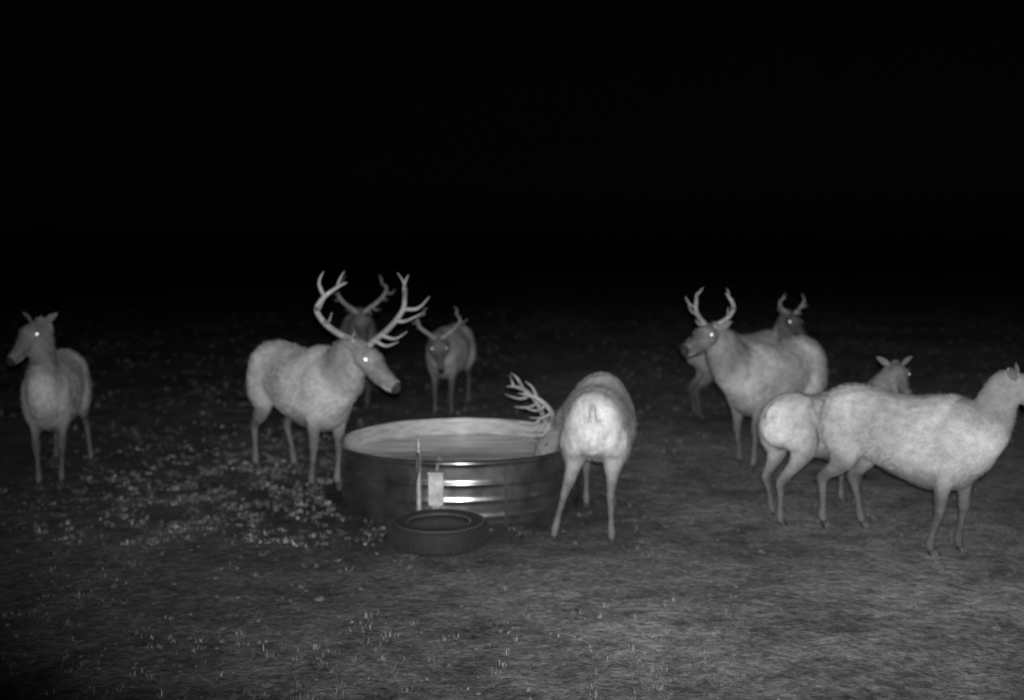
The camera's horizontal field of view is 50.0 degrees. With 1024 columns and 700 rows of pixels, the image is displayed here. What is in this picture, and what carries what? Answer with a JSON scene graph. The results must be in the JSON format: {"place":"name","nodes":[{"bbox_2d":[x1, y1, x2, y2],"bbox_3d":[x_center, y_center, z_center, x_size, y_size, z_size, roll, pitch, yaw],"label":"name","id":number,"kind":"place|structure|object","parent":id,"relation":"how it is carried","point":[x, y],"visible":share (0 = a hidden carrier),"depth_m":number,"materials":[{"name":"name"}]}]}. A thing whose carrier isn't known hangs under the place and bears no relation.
{"place":"outdoors","nodes":[
{"label":"outdoors","id":0,"kind":"place"},
{"bbox_2d":[0,241,1023,699],"bbox_3d":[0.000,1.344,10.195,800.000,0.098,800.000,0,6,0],"label":"ground","id":1,"kind":"structure","parent":0,"point":[884,589],"depth_m":9.63,"materials":[{"name":"soil"}]},
{"bbox_2d":[6,312,93,488],"bbox_3d":[-4.554,0.441,10.964,0.574,1.702,1.711,-1,6,-13],"label":"cow elk","id":2,"kind":"object","parent":1,"relation":"on","point":[56,391],"visible":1,"depth_m":10.42,"materials":[{"name":"fur"}]},
{"bbox_2d":[245,271,429,490],"bbox_3d":[-1.767,0.269,10.553,1.254,2.117,2.461,-5,8,-38],"label":"bull elk","id":3,"kind":"object","parent":1,"relation":"on","point":[315,390],"visible":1,"depth_m":10.22,"materials":[{"name":"fur"}]},
{"bbox_2d":[332,275,394,408],"bbox_3d":[-2.074,-0.140,15.503,0.841,1.910,2.144,-1,6,-7],"label":"bull elk","id":4,"kind":"object","parent":1,"relation":"on","point":[358,321],"visible":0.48,"depth_m":14.74,"materials":[{"name":"fur"}]},
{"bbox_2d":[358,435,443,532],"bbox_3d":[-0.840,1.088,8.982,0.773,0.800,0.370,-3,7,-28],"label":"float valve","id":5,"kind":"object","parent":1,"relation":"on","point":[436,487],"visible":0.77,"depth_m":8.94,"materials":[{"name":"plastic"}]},
{"bbox_2d":[388,509,488,555],"bbox_3d":[-0.570,1.422,8.575,0.788,0.210,0.788,0,6,0],"label":"old tire","id":6,"kind":"object","parent":1,"relation":"on","point":[437,532],"visible":1,"depth_m":8.33,"materials":[{"name":"rubber"}]},
{"bbox_2d":[412,307,476,416],"bbox_3d":[-0.794,0.124,14.687,0.739,1.516,2.030,1,6,9],"label":"bull elk","id":7,"kind":"object","parent":1,"relation":"on","point":[451,352],"visible":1,"depth_m":14.41,"materials":[{"name":"fur"}]},
{"bbox_2d":[340,417,581,526],"bbox_3d":[-0.473,1.090,10.169,2.240,0.580,2.254,0,6,0],"label":"stock tank","id":8,"kind":"object","parent":1,"relation":"on","point":[496,472],"visible":0.86,"depth_m":9.40,"materials":[{"name":"metal"}]},
{"bbox_2d":[505,372,636,541],"bbox_3d":[0.609,0.827,9.500,0.973,1.270,2.155,-1,6,-13],"label":"bull elk","id":9,"kind":"object","parent":1,"relation":"on","point":[593,419],"visible":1,"depth_m":8.64,"materials":[{"name":"fur"}]},
{"bbox_2d":[684,294,807,417],"bbox_3d":[3.078,0.081,14.555,1.610,1.681,0.809,1,6,13],"label":"bull elk","id":10,"kind":"object","parent":1,"relation":"on","point":[788,324],"visible":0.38,"depth_m":14.40,"materials":[{"name":"fur"}]},
{"bbox_2d":[680,288,827,472],"bbox_3d":[2.501,0.287,11.364,2.501,1.905,0.654,-6,8,-44],"label":"bull elk","id":11,"kind":"object","parent":1,"relation":"on","point":[751,378],"visible":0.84,"depth_m":11.11,"materials":[{"name":"fur"}]},
{"bbox_2d":[756,356,913,525],"bbox_3d":[2.906,0.775,9.706,1.977,1.328,0.571,-4,7,-34],"label":"cow elk","id":12,"kind":"object","parent":1,"relation":"on","point":[789,422],"visible":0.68,"depth_m":9.20,"materials":[{"name":"fur"}]},
{"bbox_2d":[816,362,1023,556],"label":"cow elk","id":13,"kind":"object","parent":1,"relation":"on","point":[942,446],"visible":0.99,"depth_m":8.16,"materials":[{"name":"fur"}]},
{"bbox_2d":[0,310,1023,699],"bbox_3d":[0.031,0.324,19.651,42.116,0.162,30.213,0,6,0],"label":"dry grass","id":14,"kind":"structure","parent":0,"point":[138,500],"depth_m":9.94,"materials":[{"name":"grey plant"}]},
{"bbox_2d":[0,372,1023,699],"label":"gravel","id":15,"kind":"structure","parent":0,"point":[320,598],"depth_m":7.39,"materials":[{"name":"grey gravel"}]},
{"bbox_2d":[0,0,1023,241],"label":"sky","id":16,"kind":"structure","parent":0,"point":[121,120],"materials":[{"name":"black"}]}
]}

